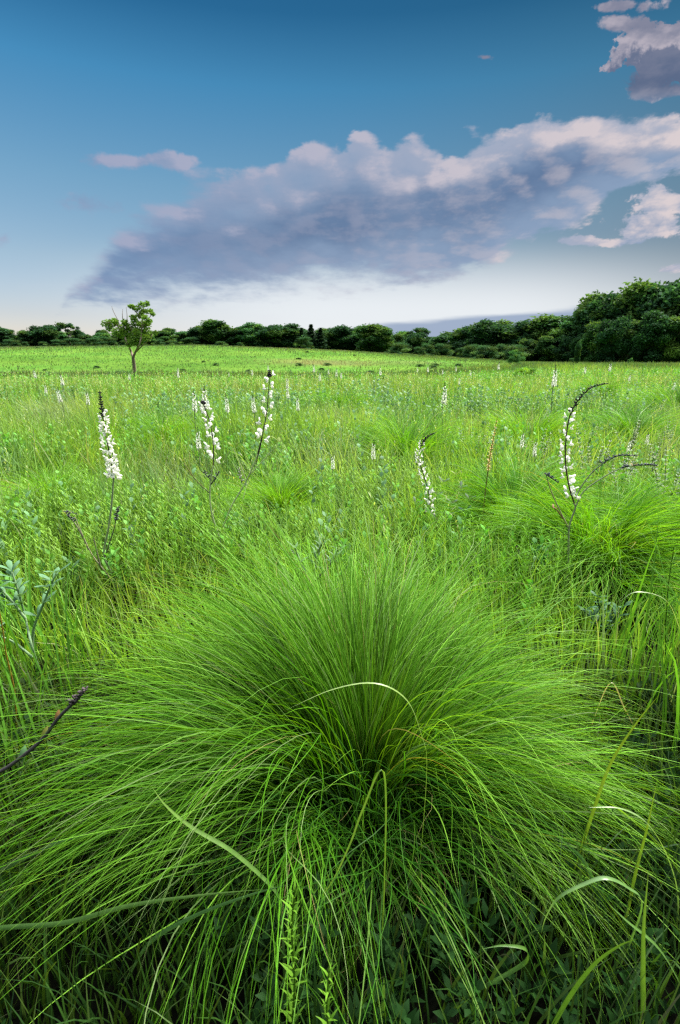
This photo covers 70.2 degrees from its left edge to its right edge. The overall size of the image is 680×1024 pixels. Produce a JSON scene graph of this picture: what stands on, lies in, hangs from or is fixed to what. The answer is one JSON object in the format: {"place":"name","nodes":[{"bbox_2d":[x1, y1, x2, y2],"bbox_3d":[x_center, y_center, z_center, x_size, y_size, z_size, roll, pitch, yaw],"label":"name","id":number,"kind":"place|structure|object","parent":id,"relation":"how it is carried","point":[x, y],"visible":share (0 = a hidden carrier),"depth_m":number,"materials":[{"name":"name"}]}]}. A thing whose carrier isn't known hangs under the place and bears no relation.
{"place":"outdoors","nodes":[
{"label":"outdoors","id":0,"kind":"place"},
{"bbox_2d":[0,338,679,1023],"bbox_3d":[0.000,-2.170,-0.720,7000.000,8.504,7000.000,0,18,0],"label":"ground","id":1,"kind":"structure","parent":0,"point":[40,364],"depth_m":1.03,"materials":[{"name":"plant"}]},
{"bbox_2d":[0,326,17,345],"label":"broadleaf tree","id":2,"kind":"object","parent":1,"relation":"on","point":[6,334],"visible":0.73,"depth_m":119.97,"materials":[{"name":"green plant"}]},
{"bbox_2d":[0,613,17,728],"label":"dry stem","id":3,"kind":"object","parent":1,"relation":"on","point":[9,669],"visible":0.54,"depth_m":1.24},
{"bbox_2d":[16,330,34,345],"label":"broadleaf tree","id":4,"kind":"object","parent":1,"relation":"on","point":[23,336],"visible":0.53,"depth_m":120.75,"materials":[{"name":"green plant"}]},
{"bbox_2d":[0,560,70,668],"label":"leafy plant","id":5,"kind":"object","parent":1,"relation":"on","point":[18,594],"visible":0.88,"depth_m":1.40,"materials":[{"name":"green plant"}]},
{"bbox_2d":[25,324,61,346],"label":"broadleaf tree","id":6,"kind":"object","parent":1,"relation":"on","point":[48,333],"visible":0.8,"depth_m":118.84,"materials":[{"name":"green plant"}]},
{"bbox_2d":[0,686,87,772],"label":"budded stalk","id":7,"kind":"object","parent":1,"relation":"on","point":[58,716],"visible":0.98,"depth_m":0.90,"materials":[{"name":"brown plant"}]},
{"bbox_2d":[0,834,91,871],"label":"broad sedge","id":8,"kind":"object","parent":1,"relation":"on","point":[21,860],"visible":0.72,"depth_m":0.94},
{"bbox_2d":[0,448,124,516],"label":"grass tussock","id":9,"kind":"object","parent":1,"relation":"on","point":[46,479],"depth_m":3.35,"materials":[{"name":"plant"}]},
{"bbox_2d":[57,845,76,948],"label":"broad sedge","id":10,"kind":"object","parent":1,"relation":"on","point":[60,916],"visible":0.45,"depth_m":0.89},
{"bbox_2d":[54,322,80,343],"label":"broadleaf tree","id":11,"kind":"object","parent":1,"relation":"on","point":[68,332],"visible":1,"depth_m":112.20,"materials":[{"name":"green plant"}]},
{"bbox_2d":[63,338,86,345],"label":"woodland bush","id":12,"kind":"object","parent":1,"relation":"on","point":[76,341],"visible":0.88,"depth_m":111.32,"materials":[{"name":"green plant"}]},
{"bbox_2d":[61,391,124,605],"bbox_3d":[-1.040,-0.015,2.046,0.272,0.967,0.076,-2,18,-6],"label":"wild indigo","id":13,"kind":"object","parent":1,"relation":"on","point":[115,470],"visible":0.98,"depth_m":2.00,"materials":[{"name":"white plant"}]},
{"bbox_2d":[85,337,104,345],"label":"woodland bush","id":14,"kind":"object","parent":1,"relation":"on","point":[95,341],"visible":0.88,"depth_m":110.16,"materials":[{"name":"green plant"}]},
{"bbox_2d":[96,336,119,345],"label":"woodland bush","id":15,"kind":"object","parent":1,"relation":"on","point":[109,340],"visible":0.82,"depth_m":113.64,"materials":[{"name":"green plant"}]},
{"bbox_2d":[100,300,157,379],"bbox_3d":[-14.240,-11.529,33.047,4.079,5.480,2.351,0,18,0],"label":"lone tree","id":16,"kind":"object","parent":1,"relation":"on","point":[145,334],"visible":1,"depth_m":32.55,"materials":[{"name":"green plant"}]},
{"bbox_2d":[0,889,261,930],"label":"broad sedge","id":17,"kind":"object","parent":1,"relation":"on","point":[62,922],"visible":0.96,"depth_m":0.80,"materials":[{"name":"plant"}]},
{"bbox_2d":[106,400,202,451],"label":"grass tussock","id":18,"kind":"object","parent":1,"relation":"on","point":[156,428],"depth_m":5.13,"materials":[{"name":"plant"}]},
{"bbox_2d":[153,330,175,344],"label":"broadleaf tree","id":19,"kind":"object","parent":1,"relation":"on","point":[161,334],"visible":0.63,"depth_m":120.69,"materials":[{"name":"green plant"}]},
{"bbox_2d":[170,331,189,344],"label":"broadleaf tree","id":20,"kind":"object","parent":1,"relation":"on","point":[180,336],"visible":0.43,"depth_m":119.44,"materials":[{"name":"green plant"}]},
{"bbox_2d":[185,327,211,344],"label":"broadleaf tree","id":21,"kind":"object","parent":1,"relation":"on","point":[193,332],"visible":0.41,"depth_m":117.07,"materials":[{"name":"green plant"}]},
{"bbox_2d":[179,400,225,572],"bbox_3d":[-0.657,-0.076,2.344,0.204,0.910,0.077,0,18,0],"label":"wild indigo","id":22,"kind":"object","parent":1,"relation":"on","point":[212,434],"visible":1,"depth_m":2.27,"materials":[{"name":"white plant"}]},
{"bbox_2d":[126,884,288,980],"bbox_3d":[-0.240,0.748,0.856,0.315,0.297,0.034,0,18,0],"label":"broad sedge","id":23,"kind":"object","parent":1,"relation":"on","point":[176,924],"visible":0.87,"depth_m":0.82,"materials":[{"name":"plant"}]},
{"bbox_2d":[197,319,232,344],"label":"broadleaf tree","id":24,"kind":"object","parent":1,"relation":"on","point":[213,331],"visible":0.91,"depth_m":114.16,"materials":[{"name":"green plant"}]},
{"bbox_2d":[154,790,289,943],"bbox_3d":[-0.198,0.656,0.857,0.203,0.472,0.036,0,18,0],"label":"broad sedge","id":25,"kind":"object","parent":1,"relation":"on","point":[239,857],"visible":0.77,"depth_m":0.81,"materials":[{"name":"plant"}]},
{"bbox_2d":[221,327,244,345],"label":"broadleaf tree","id":26,"kind":"object","parent":1,"relation":"on","point":[232,340],"visible":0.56,"depth_m":114.79,"materials":[{"name":"green plant"}]},
{"bbox_2d":[234,322,264,346],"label":"broadleaf tree","id":27,"kind":"object","parent":1,"relation":"on","point":[247,329],"visible":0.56,"depth_m":112.65,"materials":[{"name":"green plant"}]},
{"bbox_2d":[222,369,284,547],"bbox_3d":[-0.450,-0.171,2.425,0.364,1.042,0.101,0,18,0],"label":"wild indigo","id":28,"kind":"object","parent":1,"relation":"on","point":[260,430],"visible":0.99,"depth_m":2.36,"materials":[{"name":"white plant"}]},
{"bbox_2d":[252,324,283,347],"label":"broadleaf tree","id":29,"kind":"object","parent":1,"relation":"on","point":[270,332],"visible":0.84,"depth_m":110.97,"materials":[{"name":"green plant"}]},
{"bbox_2d":[204,454,361,535],"bbox_3d":[-0.381,-0.136,3.207,1.192,0.456,1.186,-9,20,-26],"label":"grass tussock","id":30,"kind":"object","parent":1,"relation":"on","point":[275,490],"depth_m":3.20,"materials":[{"name":"plant"}]},
{"bbox_2d":[265,323,306,347],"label":"broadleaf tree","id":31,"kind":"object","parent":1,"relation":"on","point":[291,332],"visible":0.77,"depth_m":112.59,"materials":[{"name":"green plant"}]},
{"bbox_2d":[279,877,307,1023],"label":"leafy shoot","id":32,"kind":"object","parent":1,"relation":"on","point":[293,956],"visible":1,"depth_m":0.69,"materials":[{"name":"green plant"}]},
{"bbox_2d":[294,336,314,348],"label":"woodland bush","id":33,"kind":"object","parent":1,"relation":"on","point":[299,341],"visible":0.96,"depth_m":106.74,"materials":[{"name":"green plant"}]},
{"bbox_2d":[302,324,320,348],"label":"conifer tree","id":34,"kind":"object","parent":1,"relation":"on","point":[311,333],"visible":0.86,"depth_m":110.34,"materials":[{"name":"green plant"}]},
{"bbox_2d":[287,534,343,609],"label":"leafy plant","id":35,"kind":"object","parent":1,"relation":"on","point":[319,548],"visible":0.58,"depth_m":1.70,"materials":[{"name":"green plant"}]},
{"bbox_2d":[313,328,327,348],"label":"conifer tree","id":36,"kind":"object","parent":1,"relation":"on","point":[321,340],"visible":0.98,"depth_m":110.68,"materials":[{"name":"green plant"}]},
{"bbox_2d":[316,964,339,1023],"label":"leafy shoot","id":37,"kind":"object","parent":1,"relation":"on","point":[328,1001],"visible":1,"depth_m":0.66,"materials":[{"name":"green plant"}]},
{"bbox_2d":[0,365,679,1023],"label":"meadow herbs","id":38,"kind":"object","parent":1,"relation":"on","point":[116,545],"visible":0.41,"depth_m":2.26,"materials":[{"name":"green plant"}]},
{"bbox_2d":[0,448,679,1023],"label":"grass tussock","id":39,"kind":"object","parent":1,"relation":"on","point":[274,720],"depth_m":1.10,"materials":[{"name":"plant"}]},
{"bbox_2d":[0,344,679,383],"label":"hill grass","id":40,"kind":"structure","parent":1,"relation":"on","point":[568,366],"depth_m":39.90,"materials":[{"name":"plant"}]},
{"bbox_2d":[294,382,386,417],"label":"grass tussock","id":41,"kind":"object","parent":1,"relation":"on","point":[340,401],"depth_m":7.84,"materials":[{"name":"plant"}]},
{"bbox_2d":[324,324,356,350],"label":"broadleaf tree","id":42,"kind":"object","parent":1,"relation":"on","point":[339,333],"visible":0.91,"depth_m":114.92,"materials":[{"name":"green plant"}]},
{"bbox_2d":[311,769,386,971],"bbox_3d":[0.007,0.637,0.805,0.146,0.541,0.029,-4,19,-11],"label":"broad sedge","id":43,"kind":"object","parent":1,"relation":"on","point":[362,810],"visible":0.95,"depth_m":0.76,"materials":[{"name":"plant"}]},
{"bbox_2d":[293,682,426,900],"bbox_3d":[0.032,0.565,0.891,0.243,0.621,0.034,0,18,0],"label":"broad sedge","id":44,"kind":"object","parent":1,"relation":"on","point":[415,716],"visible":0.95,"depth_m":0.79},
{"bbox_2d":[353,323,392,351],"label":"broadleaf tree","id":45,"kind":"object","parent":1,"relation":"on","point":[364,331],"visible":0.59,"depth_m":106.67,"materials":[{"name":"green plant"}]},
{"bbox_2d":[371,327,394,352],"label":"broadleaf tree","id":46,"kind":"object","parent":1,"relation":"on","point":[385,341],"visible":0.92,"depth_m":105.56,"materials":[{"name":"green plant"}]},
{"bbox_2d":[389,342,412,353],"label":"woodland bush","id":47,"kind":"object","parent":1,"relation":"on","point":[404,346],"visible":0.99,"depth_m":91.17,"materials":[{"name":"green plant"}]},
{"bbox_2d":[326,403,485,485],"bbox_3d":[0.637,-0.599,4.457,1.868,0.976,2.185,2,18,7],"label":"grass tussock","id":48,"kind":"object","parent":1,"relation":"on","point":[409,443],"depth_m":4.32,"materials":[{"name":"plant"}]},
{"bbox_2d":[403,332,426,353],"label":"broadleaf tree","id":49,"kind":"object","parent":1,"relation":"on","point":[415,340],"visible":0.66,"depth_m":123.98,"materials":[{"name":"green plant"}]},
{"bbox_2d":[406,327,430,337],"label":"broadleaf tree","id":50,"kind":"object","parent":1,"relation":"on","point":[423,330],"visible":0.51,"depth_m":135.16,"materials":[{"name":"green plant"}]},
{"bbox_2d":[428,331,452,355],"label":"broadleaf tree","id":51,"kind":"object","parent":1,"relation":"on","point":[440,338],"visible":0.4,"depth_m":120.86,"materials":[{"name":"green plant"}]},
{"bbox_2d":[431,343,453,355],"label":"woodland bush","id":52,"kind":"object","parent":1,"relation":"on","point":[443,349],"visible":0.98,"depth_m":95.07,"materials":[{"name":"green plant"}]},
{"bbox_2d":[412,433,475,555],"bbox_3d":[0.563,-0.045,2.657,0.344,0.779,0.116,0,18,0],"label":"wild indigo","id":53,"kind":"object","parent":1,"relation":"on","point":[427,487],"visible":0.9,"depth_m":2.63,"materials":[{"name":"white plant"}]},
{"bbox_2d":[446,326,464,356],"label":"broadleaf tree","id":54,"kind":"object","parent":1,"relation":"on","point":[454,336],"visible":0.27,"depth_m":115.22,"materials":[{"name":"green plant"}]},
{"bbox_2d":[451,325,484,356],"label":"broadleaf tree","id":55,"kind":"object","parent":1,"relation":"on","point":[459,344],"visible":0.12,"depth_m":110.51,"materials":[{"name":"green plant"}]},
{"bbox_2d":[461,344,484,357],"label":"woodland bush","id":56,"kind":"object","parent":1,"relation":"on","point":[472,350],"visible":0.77,"depth_m":95.78,"materials":[{"name":"green plant"}]},
{"bbox_2d":[471,345,503,358],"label":"woodland bush","id":57,"kind":"object","parent":1,"relation":"on","point":[490,350],"visible":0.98,"depth_m":90.34,"materials":[{"name":"green plant"}]},
{"bbox_2d":[463,318,514,358],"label":"broadleaf tree","id":58,"kind":"object","parent":1,"relation":"on","point":[485,332],"visible":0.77,"depth_m":102.55,"materials":[{"name":"green plant"}]},
{"bbox_2d":[481,416,497,528],"bbox_3d":[0.803,-0.116,2.647,0.037,0.805,0.036,15,24,39],"label":"tan flower spike","id":59,"kind":"object","parent":1,"relation":"on","point":[489,459],"visible":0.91,"depth_m":2.60,"materials":[{"name":"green plant"}]},
{"bbox_2d":[462,944,528,999],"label":"broad sedge","id":60,"kind":"object","parent":1,"relation":"on","point":[511,971],"visible":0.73,"depth_m":0.81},
{"bbox_2d":[496,320,534,358],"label":"broadleaf tree","id":61,"kind":"object","parent":1,"relation":"on","point":[512,336],"visible":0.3,"depth_m":98.59,"materials":[{"name":"green plant"}]},
{"bbox_2d":[506,349,525,364],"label":"round bush","id":62,"kind":"object","parent":1,"relation":"on","point":[516,356],"visible":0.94,"depth_m":51.24,"materials":[{"name":"green plant"}]},
{"bbox_2d":[502,344,534,358],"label":"woodland bush","id":63,"kind":"object","parent":1,"relation":"on","point":[522,348],"visible":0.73,"depth_m":90.56,"materials":[{"name":"green plant"}]},
{"bbox_2d":[504,320,537,360],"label":"broadleaf tree","id":64,"kind":"object","parent":1,"relation":"on","point":[520,327],"visible":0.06,"depth_m":97.58,"materials":[{"name":"green plant"}]},
{"bbox_2d":[513,366,537,378],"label":"meadow bush","id":65,"kind":"object","parent":1,"relation":"on","point":[527,369],"visible":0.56,"depth_m":16.37,"materials":[{"name":"green plant"}]},
{"bbox_2d":[519,338,537,360],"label":"broadleaf tree","id":66,"kind":"object","parent":1,"relation":"on","point":[531,342],"visible":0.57,"depth_m":91.92,"materials":[{"name":"green plant"}]},
{"bbox_2d":[397,439,660,604],"bbox_3d":[1.061,0.007,2.846,1.623,0.800,1.769,1,18,3],"label":"grass tussock","id":67,"kind":"object","parent":1,"relation":"on","point":[478,492],"depth_m":2.76,"materials":[{"name":"plant"}]},
{"bbox_2d":[456,393,601,457],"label":"grass tussock","id":68,"kind":"object","parent":1,"relation":"on","point":[554,422],"depth_m":4.93,"materials":[{"name":"plant"}]},
{"bbox_2d":[519,313,568,360],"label":"broadleaf tree","id":69,"kind":"object","parent":1,"relation":"on","point":[541,322],"visible":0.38,"depth_m":94.61,"materials":[{"name":"green plant"}]},
{"bbox_2d":[534,335,556,361],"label":"broadleaf tree","id":70,"kind":"object","parent":1,"relation":"on","point":[544,340],"visible":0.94,"depth_m":90.11,"materials":[{"name":"green plant"}]},
{"bbox_2d":[547,320,574,358],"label":"broadleaf tree","id":71,"kind":"object","parent":1,"relation":"on","point":[555,333],"visible":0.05,"depth_m":90.35,"materials":[{"name":"green plant"}]},
{"bbox_2d":[551,335,575,361],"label":"broadleaf tree","id":72,"kind":"object","parent":1,"relation":"on","point":[562,351],"visible":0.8,"depth_m":84.61,"materials":[{"name":"green plant"}]},
{"bbox_2d":[448,448,679,656],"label":"grass tussock","id":73,"kind":"object","parent":1,"relation":"on","point":[621,536],"depth_m":2.26,"materials":[{"name":"plant"}]},
{"bbox_2d":[573,341,581,362],"bbox_3d":[27.966,-18.701,57.018,0.903,2.751,0.979,-4,19,-13],"label":"thin sapling","id":74,"kind":"object","parent":1,"relation":"on","point":[578,349],"visible":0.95,"depth_m":56.78,"materials":[{"name":"green plant"}]},
{"bbox_2d":[568,333,588,361],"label":"broadleaf tree","id":75,"kind":"object","parent":1,"relation":"on","point":[584,353],"visible":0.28,"depth_m":80.70,"materials":[{"name":"green plant"}]},
{"bbox_2d":[566,289,607,361],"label":"broadleaf tree","id":76,"kind":"object","parent":1,"relation":"on","point":[578,310],"visible":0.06,"depth_m":84.21,"materials":[{"name":"green plant"}]},
{"bbox_2d":[566,843,613,934],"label":"broad sedge","id":77,"kind":"object","parent":1,"relation":"on","point":[583,861],"visible":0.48,"depth_m":0.92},
{"bbox_2d":[541,876,642,982],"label":"broad sedge","id":78,"kind":"object","parent":1,"relation":"on","point":[585,883],"visible":0.92,"depth_m":0.78,"materials":[{"name":"plant"}]},
{"bbox_2d":[579,319,607,362],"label":"broadleaf tree","id":79,"kind":"object","parent":1,"relation":"on","point":[589,343],"visible":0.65,"depth_m":74.97,"materials":[{"name":"green plant"}]},
{"bbox_2d":[552,939,635,1023],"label":"broad sedge","id":80,"kind":"object","parent":1,"relation":"on","point":[574,989],"visible":0.99,"depth_m":0.71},
{"bbox_2d":[576,430,611,484],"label":"grey herb","id":81,"kind":"object","parent":1,"relation":"on","point":[588,450],"visible":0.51,"depth_m":3.25,"materials":[{"name":"green plant"}]},
{"bbox_2d":[573,293,617,357],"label":"broadleaf tree","id":82,"kind":"object","parent":1,"relation":"on","point":[591,315],"visible":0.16,"depth_m":80.79,"materials":[{"name":"green plant"}]},
{"bbox_2d":[559,374,634,402],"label":"grass tussock","id":83,"kind":"object","parent":1,"relation":"on","point":[600,386],"depth_m":9.61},
{"bbox_2d":[545,383,657,603],"bbox_3d":[1.063,-0.013,2.004,0.452,1.010,0.096,0,18,0],"label":"wild indigo","id":84,"kind":"object","parent":1,"relation":"on","point":[572,489],"visible":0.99,"depth_m":1.96,"materials":[{"name":"white plant"}]},
{"bbox_2d":[601,575,604,693],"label":"broad sedge","id":85,"kind":"object","parent":1,"relation":"on","point":[603,635],"visible":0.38,"depth_m":1.54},
{"bbox_2d":[577,591,630,649],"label":"leafy plant","id":86,"kind":"object","parent":1,"relation":"on","point":[608,611],"visible":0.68,"depth_m":1.82,"materials":[{"name":"green plant"}]},
{"bbox_2d":[560,699,655,899],"bbox_3d":[0.500,0.581,0.944,0.110,0.560,0.032,0,18,0],"label":"broad sedge","id":87,"kind":"object","parent":1,"relation":"on","point":[601,788],"visible":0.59,"depth_m":0.91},
{"bbox_2d":[593,291,631,338],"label":"broadleaf tree","id":88,"kind":"object","parent":1,"relation":"on","point":[612,310],"visible":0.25,"depth_m":78.11,"materials":[{"name":"green plant"}]},
{"bbox_2d":[593,315,633,362],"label":"broadleaf tree","id":89,"kind":"object","parent":1,"relation":"on","point":[606,353],"visible":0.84,"depth_m":71.22,"materials":[{"name":"green plant"}]},
{"bbox_2d":[552,467,679,607],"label":"grass tussock","id":90,"kind":"object","parent":1,"relation":"on","point":[633,507],"depth_m":2.52,"materials":[{"name":"plant"}]},
{"bbox_2d":[569,397,679,461],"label":"grass tussock","id":91,"kind":"object","parent":1,"relation":"on","point":[625,422],"depth_m":5.23,"materials":[{"name":"plant"}]},
{"bbox_2d":[611,447,637,494],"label":"grey herb","id":92,"kind":"object","parent":1,"relation":"on","point":[632,461],"visible":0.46,"depth_m":2.96,"materials":[{"name":"green plant"}]},
{"bbox_2d":[614,418,640,453],"bbox_3d":[2.543,-0.543,4.251,0.177,0.601,0.270,-5,19,-14],"label":"flower spike","id":93,"kind":"object","parent":1,"relation":"on","point":[635,435],"visible":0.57,"depth_m":4.23,"materials":[{"name":"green plant"}]},
{"bbox_2d":[612,319,656,362],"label":"broadleaf tree","id":94,"kind":"object","parent":1,"relation":"on","point":[626,345],"visible":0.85,"depth_m":68.90,"materials":[{"name":"green plant"}]},
{"bbox_2d":[616,783,656,929],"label":"broad sedge","id":95,"kind":"object","parent":1,"relation":"on","point":[638,863],"visible":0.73,"depth_m":0.89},
{"bbox_2d":[594,807,678,942],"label":"broad sedge","id":96,"kind":"object","parent":1,"relation":"on","point":[677,920],"visible":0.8,"depth_m":0.88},
{"bbox_2d":[609,277,669,362],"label":"broadleaf tree","id":97,"kind":"object","parent":1,"relation":"on","point":[631,296],"visible":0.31,"depth_m":75.07,"materials":[{"name":"green plant"}]},
{"bbox_2d":[639,870,648,1023],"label":"broad sedge","id":98,"kind":"object","parent":1,"relation":"on","point":[643,980],"visible":0.98,"depth_m":0.72,"materials":[{"name":"plant"}]},
{"bbox_2d":[610,905,678,981],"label":"broad sedge","id":99,"kind":"object","parent":1,"relation":"on","point":[646,936],"visible":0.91,"depth_m":0.75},
{"bbox_2d":[619,372,679,419],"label":"grass tussock","id":100,"kind":"object","parent":1,"relation":"on","point":[677,396],"depth_m":6.99,"materials":[{"name":"plant"}]},
{"bbox_2d":[621,282,679,319],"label":"broadleaf tree","id":101,"kind":"object","parent":1,"relation":"on","point":[650,304],"visible":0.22,"depth_m":73.09,"materials":[{"name":"green plant"}]},
{"bbox_2d":[629,309,678,362],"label":"broadleaf tree","id":102,"kind":"object","parent":1,"relation":"on","point":[656,320],"visible":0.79,"depth_m":67.33,"materials":[{"name":"green plant"}]},
{"bbox_2d":[634,278,679,362],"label":"broadleaf tree","id":103,"kind":"object","parent":1,"relation":"on","point":[673,293],"visible":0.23,"depth_m":71.27,"materials":[{"name":"green plant"}]},
{"bbox_2d":[651,315,679,362],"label":"broadleaf tree","id":104,"kind":"object","parent":1,"relation":"on","point":[671,346],"visible":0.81,"depth_m":66.77,"materials":[{"name":"green plant"}]},
{"bbox_2d":[652,446,679,511],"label":"grey herb","id":105,"kind":"object","parent":1,"relation":"on","point":[656,474],"visible":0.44,"depth_m":2.88,"materials":[{"name":"green plant"}]},
{"bbox_2d":[663,546,675,692],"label":"leafy shoot","id":106,"kind":"object","parent":1,"relation":"on","point":[667,599],"visible":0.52,"depth_m":1.41,"materials":[{"name":"green plant"}]},
{"bbox_2d":[0,0,679,337],"label":"sky","id":107,"kind":"structure","parent":0,"point":[437,166],"materials":[{"name":"blue"}]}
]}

